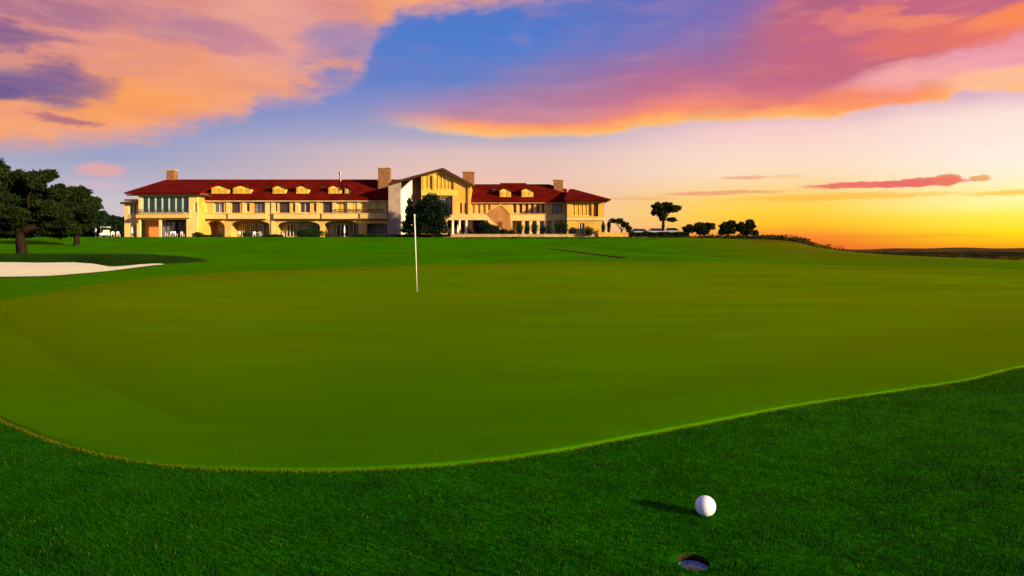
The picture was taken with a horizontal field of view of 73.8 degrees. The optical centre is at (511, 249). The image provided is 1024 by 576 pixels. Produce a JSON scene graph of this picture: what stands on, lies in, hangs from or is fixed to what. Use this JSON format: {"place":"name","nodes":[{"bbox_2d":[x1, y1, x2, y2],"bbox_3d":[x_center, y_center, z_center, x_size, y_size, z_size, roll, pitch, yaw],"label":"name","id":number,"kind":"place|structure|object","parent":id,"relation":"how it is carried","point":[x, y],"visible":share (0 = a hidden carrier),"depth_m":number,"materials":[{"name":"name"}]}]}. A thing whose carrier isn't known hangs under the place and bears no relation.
{"place":"outdoors","nodes":[
{"label":"outdoors","id":0,"kind":"place"},
{"bbox_2d":[0,262,161,276],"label":"bunker sand","id":1,"kind":"structure","parent":0,"point":[9,269],"depth_m":41.86,"materials":[{"name":"beige sand"}]},
{"bbox_2d":[0,253,212,265],"bbox_3d":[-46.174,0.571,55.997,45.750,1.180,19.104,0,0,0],"label":"bank grass","id":2,"kind":"structure","parent":0,"point":[119,256],"depth_m":54.75,"materials":[{"name":"green plant"}]},
{"bbox_2d":[0,237,1023,575],"bbox_3d":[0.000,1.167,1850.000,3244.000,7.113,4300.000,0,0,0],"label":"ground","id":3,"kind":"structure","parent":0,"point":[254,253],"depth_m":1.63,"materials":[{"name":"green plant"}]},
{"bbox_2d":[0,158,80,253],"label":"oak tree","id":4,"kind":"object","parent":3,"relation":"on","point":[28,199],"visible":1,"depth_m":63.54,"materials":[{"name":"green plant"}]},
{"bbox_2d":[33,223,99,236],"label":"hedge","id":5,"kind":"object","parent":3,"relation":"on","point":[88,234],"visible":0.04,"depth_m":126.85,"materials":[{"name":"green plant"}]},
{"bbox_2d":[38,184,103,245],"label":"oak tree","id":6,"kind":"object","parent":3,"relation":"on","point":[83,205],"visible":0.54,"depth_m":91.28,"materials":[{"name":"green plant"}]},
{"bbox_2d":[89,210,120,236],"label":"tree","id":7,"kind":"object","parent":3,"relation":"on","point":[104,219],"visible":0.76,"depth_m":125.52,"materials":[{"name":"green plant"}]},
{"bbox_2d":[108,216,124,236],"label":"hedge","id":8,"kind":"object","parent":3,"relation":"on","point":[120,228],"visible":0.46,"depth_m":127.73,"materials":[{"name":"green plant"}]},
{"bbox_2d":[192,232,202,236],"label":"shrub","id":9,"kind":"object","parent":3,"relation":"on","point":[196,234],"visible":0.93,"depth_m":123.00,"materials":[{"name":"green plant"}]},
{"bbox_2d":[200,234,216,236],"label":"hedge","id":10,"kind":"object","parent":3,"relation":"on","point":[204,235],"visible":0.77,"depth_m":122.48,"materials":[{"name":"green plant"}]},
{"bbox_2d":[242,231,251,236],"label":"shrub","id":11,"kind":"object","parent":3,"relation":"on","point":[247,234],"visible":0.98,"depth_m":122.70,"materials":[{"name":"green plant"}]},
{"bbox_2d":[262,234,282,236],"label":"hedge","id":12,"kind":"object","parent":3,"relation":"on","point":[272,235],"visible":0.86,"depth_m":122.61,"materials":[{"name":"green plant"}]},
{"bbox_2d":[294,227,326,236],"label":"shrub","id":13,"kind":"object","parent":3,"relation":"on","point":[307,233],"visible":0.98,"depth_m":123.49,"materials":[{"name":"green plant"}]},
{"bbox_2d":[120,167,610,236],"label":"clubhouse","id":14,"kind":"structure","parent":3,"relation":"on","point":[234,207],"depth_m":129.84,"materials":[{"name":"paint"}]},
{"bbox_2d":[129,203,136,214],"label":"window","id":15,"kind":"structure","parent":14,"relation":"in","point":[132,207],"depth_m":127.93,"materials":[{"name":"grey glass"}]},
{"bbox_2d":[131,224,135,236],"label":"door","id":16,"kind":"structure","parent":14,"relation":"in","point":[133,226],"depth_m":128.03,"materials":[{"name":"grey glass"}]},
{"bbox_2d":[142,196,188,213],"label":"window","id":17,"kind":"structure","parent":14,"relation":"in","point":[148,202],"depth_m":126.82,"materials":[{"name":"teal glass"}]},
{"bbox_2d":[162,222,175,236],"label":"door","id":18,"kind":"structure","parent":14,"relation":"in","point":[166,226],"depth_m":128.91,"materials":[{"name":"black glass"}]},
{"bbox_2d":[178,222,185,236],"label":"door","id":19,"kind":"structure","parent":14,"relation":"in","point":[181,225],"depth_m":128.91,"materials":[{"name":"black glass"}]},
{"bbox_2d":[215,202,223,212],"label":"window","id":20,"kind":"structure","parent":14,"relation":"in","point":[219,206],"depth_m":130.33,"materials":[{"name":"grey glass"}]},
{"bbox_2d":[219,224,224,236],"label":"door","id":21,"kind":"structure","parent":14,"relation":"in","point":[221,226],"depth_m":133.45,"materials":[{"name":"brown glass"}]},
{"bbox_2d":[232,202,239,212],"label":"window","id":22,"kind":"structure","parent":14,"relation":"in","point":[235,205],"depth_m":130.33,"materials":[{"name":"grey glass"}]},
{"bbox_2d":[242,224,246,236],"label":"door","id":23,"kind":"structure","parent":14,"relation":"in","point":[244,226],"depth_m":133.36,"materials":[{"name":"grey glass"}]},
{"bbox_2d":[246,203,249,211],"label":"window","id":24,"kind":"structure","parent":14,"relation":"in","point":[247,204],"depth_m":130.33,"materials":[{"name":"glass"}]},
{"bbox_2d":[250,224,255,236],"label":"door","id":25,"kind":"structure","parent":14,"relation":"in","point":[252,226],"depth_m":133.36,"materials":[{"name":"grey glass"}]},
{"bbox_2d":[254,202,263,212],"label":"window","id":26,"kind":"structure","parent":14,"relation":"in","point":[258,206],"depth_m":130.33,"materials":[{"name":"grey glass"}]},
{"bbox_2d":[258,224,263,236],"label":"door","id":27,"kind":"structure","parent":14,"relation":"in","point":[260,226],"depth_m":133.36,"materials":[{"name":"grey glass"}]},
{"bbox_2d":[280,202,289,212],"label":"window","id":28,"kind":"structure","parent":14,"relation":"in","point":[284,206],"depth_m":130.33,"materials":[{"name":"grey glass"}]},
{"bbox_2d":[286,224,293,236],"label":"door","id":29,"kind":"structure","parent":14,"relation":"in","point":[289,227],"depth_m":133.45,"materials":[{"name":"grey glass"}]},
{"bbox_2d":[300,202,309,212],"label":"window","id":30,"kind":"structure","parent":14,"relation":"in","point":[304,206],"depth_m":130.33,"materials":[{"name":"grey glass"}]},
{"bbox_2d":[307,224,312,236],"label":"door","id":31,"kind":"structure","parent":14,"relation":"in","point":[308,225],"depth_m":133.39,"materials":[{"name":"grey glass"}]},
{"bbox_2d":[323,202,331,212],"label":"window","id":32,"kind":"structure","parent":14,"relation":"in","point":[327,206],"depth_m":130.33,"materials":[{"name":"grey glass"}]},
{"bbox_2d":[331,224,333,236],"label":"door","id":33,"kind":"structure","parent":14,"relation":"in","point":[332,225],"depth_m":133.36,"materials":[{"name":"glass"}]},
{"bbox_2d":[337,202,345,212],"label":"window","id":34,"kind":"structure","parent":14,"relation":"in","point":[340,205],"depth_m":130.33,"materials":[{"name":"yellow glass"}]},
{"bbox_2d":[336,224,349,236],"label":"door","id":35,"kind":"structure","parent":14,"relation":"in","point":[339,227],"depth_m":133.45,"materials":[{"name":"black glass"}]},
{"bbox_2d":[353,224,357,235],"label":"door","id":36,"kind":"structure","parent":14,"relation":"in","point":[355,226],"depth_m":133.45,"materials":[{"name":"black glass"}]},
{"bbox_2d":[361,202,365,212],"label":"window","id":37,"kind":"structure","parent":14,"relation":"in","point":[363,204],"depth_m":130.33,"materials":[{"name":"beige glass"}]},
{"bbox_2d":[369,202,373,212],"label":"window","id":38,"kind":"structure","parent":14,"relation":"in","point":[371,204],"depth_m":130.24,"materials":[{"name":"glass"}]},
{"bbox_2d":[377,202,381,212],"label":"window","id":39,"kind":"structure","parent":14,"relation":"in","point":[379,204],"depth_m":130.33,"materials":[{"name":"brown glass"}]},
{"bbox_2d":[372,224,386,234],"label":"door","id":40,"kind":"structure","parent":14,"relation":"in","point":[380,229],"depth_m":133.45,"materials":[{"name":"black glass"}]},
{"bbox_2d":[424,176,431,189],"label":"window","id":41,"kind":"structure","parent":14,"relation":"in","point":[427,179],"depth_m":129.32,"materials":[{"name":"yellow glass"}]},
{"bbox_2d":[435,172,453,189],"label":"window","id":42,"kind":"structure","parent":14,"relation":"in","point":[443,181],"depth_m":129.32,"materials":[{"name":"yellow glass"}]},
{"bbox_2d":[441,197,451,213],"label":"window","id":43,"kind":"structure","parent":14,"relation":"in","point":[449,199],"depth_m":129.32,"materials":[{"name":"grey glass"}]},
{"bbox_2d":[464,203,466,212],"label":"window","id":44,"kind":"structure","parent":14,"relation":"in","point":[465,204],"depth_m":129.22,"materials":[{"name":"brown glass"}]},
{"bbox_2d":[472,204,474,213],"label":"window","id":45,"kind":"structure","parent":14,"relation":"in","point":[473,205],"depth_m":131.29,"materials":[{"name":"orange glass"}]},
{"bbox_2d":[513,203,515,212],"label":"window","id":46,"kind":"structure","parent":14,"relation":"in","point":[514,204],"depth_m":131.32,"materials":[{"name":"brown glass"}]},
{"bbox_2d":[519,203,521,212],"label":"window","id":47,"kind":"structure","parent":14,"relation":"in","point":[520,204],"depth_m":131.32,"materials":[{"name":"brown glass"}]},
{"bbox_2d":[525,203,527,212],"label":"window","id":48,"kind":"structure","parent":14,"relation":"in","point":[526,204],"depth_m":131.32,"materials":[{"name":"glass"}]},
{"bbox_2d":[530,203,533,212],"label":"window","id":49,"kind":"structure","parent":14,"relation":"in","point":[532,204],"depth_m":131.32,"materials":[{"name":"brown glass"}]},
{"bbox_2d":[536,203,539,212],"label":"window","id":50,"kind":"structure","parent":14,"relation":"in","point":[537,204],"depth_m":131.32,"materials":[{"name":"black glass"}]},
{"bbox_2d":[552,204,561,213],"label":"window","id":51,"kind":"structure","parent":14,"relation":"in","point":[556,208],"depth_m":131.32,"materials":[{"name":"blue glass"}]},
{"bbox_2d":[572,202,590,215],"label":"window","id":52,"kind":"structure","parent":14,"relation":"in","point":[578,208],"depth_m":127.31,"materials":[{"name":"yellow glass"}]},
{"bbox_2d":[579,223,584,233],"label":"door","id":53,"kind":"structure","parent":14,"relation":"in","point":[581,225],"depth_m":127.22,"materials":[{"name":"grey glass"}]},
{"bbox_2d":[593,203,597,215],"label":"window","id":54,"kind":"structure","parent":14,"relation":"in","point":[595,205],"depth_m":127.22,"materials":[{"name":"black glass"}]},
{"bbox_2d":[352,234,448,236],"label":"hedge","id":55,"kind":"object","parent":3,"relation":"on","point":[396,235],"visible":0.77,"depth_m":122.00,"materials":[{"name":"green plant"}]},
{"bbox_2d":[399,196,414,236],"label":"slender tree","id":56,"kind":"object","parent":3,"relation":"on","point":[406,226],"visible":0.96,"depth_m":120.89,"materials":[{"name":"green plant"}]},
{"bbox_2d":[413,192,451,236],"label":"round tree","id":57,"kind":"object","parent":3,"relation":"on","point":[433,210],"visible":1,"depth_m":119.77,"materials":[{"name":"green plant"}]},
{"bbox_2d":[475,220,515,233],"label":"shrub","id":58,"kind":"object","parent":3,"relation":"on","point":[485,227],"visible":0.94,"depth_m":122.49,"materials":[{"name":"green plant"}]},
{"bbox_2d":[0,367,1023,473],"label":"cut edge grass","id":59,"kind":"structure","parent":3,"relation":"on","point":[358,470],"depth_m":1.94,"materials":[{"name":"green plant"}]},
{"bbox_2d":[0,262,1023,471],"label":"fringe turf","id":60,"kind":"structure","parent":3,"relation":"on","point":[44,393],"depth_m":2.27,"materials":[{"name":"green plant"}]},
{"bbox_2d":[5,264,1023,428],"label":"putting green","id":61,"kind":"object","parent":3,"relation":"on","point":[390,348],"visible":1,"depth_m":5.50,"materials":[{"name":"green plant"}]},
{"bbox_2d":[414,214,416,286],"bbox_3d":[-2.836,0.166,20.289,0.161,2.437,0.120,0,0,24],"label":"flagstick","id":62,"kind":"object","parent":61,"relation":"on","point":[415,248],"visible":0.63,"depth_m":20.27,"materials":[{"name":"paint"}]},
{"bbox_2d":[517,222,523,233],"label":"shrub","id":63,"kind":"object","parent":3,"relation":"on","point":[520,227],"visible":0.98,"depth_m":123.90,"materials":[{"name":"green plant"}]},
{"bbox_2d":[452,234,596,236],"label":"garden wall","id":64,"kind":"structure","parent":3,"relation":"on","point":[520,235],"depth_m":121.60,"materials":[{"name":"beige stone"}]},
{"bbox_2d":[524,225,529,233],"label":"shrub","id":65,"kind":"object","parent":3,"relation":"on","point":[526,230],"visible":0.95,"depth_m":124.32,"materials":[{"name":"green plant"}]},
{"bbox_2d":[531,222,537,233],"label":"shrub","id":66,"kind":"object","parent":3,"relation":"on","point":[534,227],"visible":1,"depth_m":123.91,"materials":[{"name":"green plant"}]},
{"bbox_2d":[539,225,545,233],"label":"shrub","id":67,"kind":"object","parent":3,"relation":"on","point":[542,230],"visible":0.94,"depth_m":124.34,"materials":[{"name":"green plant"}]},
{"bbox_2d":[546,223,553,233],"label":"shrub","id":68,"kind":"object","parent":3,"relation":"on","point":[549,230],"visible":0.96,"depth_m":123.97,"materials":[{"name":"green plant"}]},
{"bbox_2d":[554,221,561,233],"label":"shrub","id":69,"kind":"object","parent":3,"relation":"on","point":[558,229],"visible":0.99,"depth_m":124.27,"materials":[{"name":"green plant"}]},
{"bbox_2d":[561,220,567,233],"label":"shrub","id":70,"kind":"object","parent":3,"relation":"on","point":[564,228],"visible":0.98,"depth_m":123.99,"materials":[{"name":"green plant"}]},
{"bbox_2d":[568,227,576,233],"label":"shrub","id":71,"kind":"object","parent":3,"relation":"on","point":[572,230],"visible":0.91,"depth_m":124.30,"materials":[{"name":"green plant"}]},
{"bbox_2d":[585,228,592,236],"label":"shrub","id":72,"kind":"object","parent":3,"relation":"on","point":[588,232],"visible":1,"depth_m":120.54,"materials":[{"name":"green plant"}]},
{"bbox_2d":[601,221,605,232],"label":"conifer","id":73,"kind":"object","parent":3,"relation":"on","point":[603,227],"visible":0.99,"depth_m":123.77,"materials":[{"name":"green plant"}]},
{"bbox_2d":[607,220,610,232],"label":"conifer","id":74,"kind":"object","parent":3,"relation":"on","point":[608,226],"visible":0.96,"depth_m":124.26,"materials":[{"name":"green plant"}]},
{"bbox_2d":[598,233,627,236],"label":"garden wall","id":75,"kind":"structure","parent":3,"relation":"on","point":[613,234],"depth_m":121.20,"materials":[{"name":"paint"}]},
{"bbox_2d":[609,218,632,232],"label":"arching tree","id":76,"kind":"object","parent":3,"relation":"on","point":[622,223],"visible":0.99,"depth_m":123.33,"materials":[{"name":"green plant"}]},
{"bbox_2d":[632,228,647,231],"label":"parked car","id":77,"kind":"object","parent":3,"relation":"on","point":[638,230],"visible":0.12,"depth_m":126.11,"materials":[{"name":"grey paint"}]},
{"bbox_2d":[648,228,667,231],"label":"parked car","id":78,"kind":"object","parent":3,"relation":"on","point":[655,230],"visible":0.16,"depth_m":127.23,"materials":[{"name":"silver metal"}]},
{"bbox_2d":[627,231,689,236],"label":"hedge","id":79,"kind":"object","parent":3,"relation":"on","point":[654,234],"visible":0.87,"depth_m":123.59,"materials":[{"name":"green plant"}]},
{"bbox_2d":[650,201,681,229],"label":"umbrella cypress","id":80,"kind":"object","parent":3,"relation":"on","point":[660,210],"visible":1,"depth_m":133.70,"materials":[{"name":"green plant"}]},
{"bbox_2d":[664,228,682,231],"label":"parked car","id":81,"kind":"object","parent":3,"relation":"on","point":[672,230],"visible":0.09,"depth_m":130.28,"materials":[{"name":"white paint"}]},
{"bbox_2d":[677,553,709,570],"bbox_3d":[0.326,0.591,1.223,0.056,0.062,0.069,0,0,0],"label":"golf hole","id":82,"kind":"object","parent":3,"relation":"in","point":[692,561],"visible":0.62,"depth_m":1.25,"materials":[{"name":"plastic"}]},
{"bbox_2d":[681,222,715,235],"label":"cypress","id":83,"kind":"object","parent":3,"relation":"on","point":[701,228],"visible":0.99,"depth_m":125.38,"materials":[{"name":"green plant"}]},
{"bbox_2d":[695,495,715,516],"bbox_3d":[0.407,0.540,1.436,0.043,0.043,0.043,0,0,0],"label":"golf ball","id":84,"kind":"object","parent":3,"relation":"on","point":[705,505],"visible":1,"depth_m":1.42,"materials":[{"name":"white plastic"}]},
{"bbox_2d":[718,220,737,235],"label":"cypress","id":85,"kind":"object","parent":3,"relation":"on","point":[727,227],"visible":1,"depth_m":125.51,"materials":[{"name":"green plant"}]},
{"bbox_2d":[451,233,1023,259],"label":"scrub","id":86,"kind":"object","parent":3,"relation":"on","point":[986,254],"visible":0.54,"depth_m":119.78,"materials":[{"name":"green plant"}]},
{"bbox_2d":[735,219,758,235],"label":"cypress","id":87,"kind":"object","parent":3,"relation":"on","point":[748,226],"visible":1,"depth_m":125.40,"materials":[{"name":"green plant"}]},
{"bbox_2d":[0,0,1023,249],"label":"sky","id":88,"kind":"structure","parent":0,"point":[848,124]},
{"bbox_2d":[556,249,623,257],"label":"footpath","id":89,"kind":"structure","parent":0,"point":[593,253],"depth_m":73.85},
{"bbox_2d":[843,247,1023,250],"bbox_3d":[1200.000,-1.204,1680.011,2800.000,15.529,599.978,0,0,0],"label":"hills","id":90,"kind":"structure","parent":0,"point":[953,249],"depth_m":1620.41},
{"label":"terrace paving","id":91,"kind":"structure","parent":0,"visible":0},
{"bbox_2d":[99,227,110,236],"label":"golf cart","id":92,"kind":"object","parent":91,"relation":"on","point":[105,232],"visible":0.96,"depth_m":122.70,"materials":[{"name":"white paint"}]}
]}

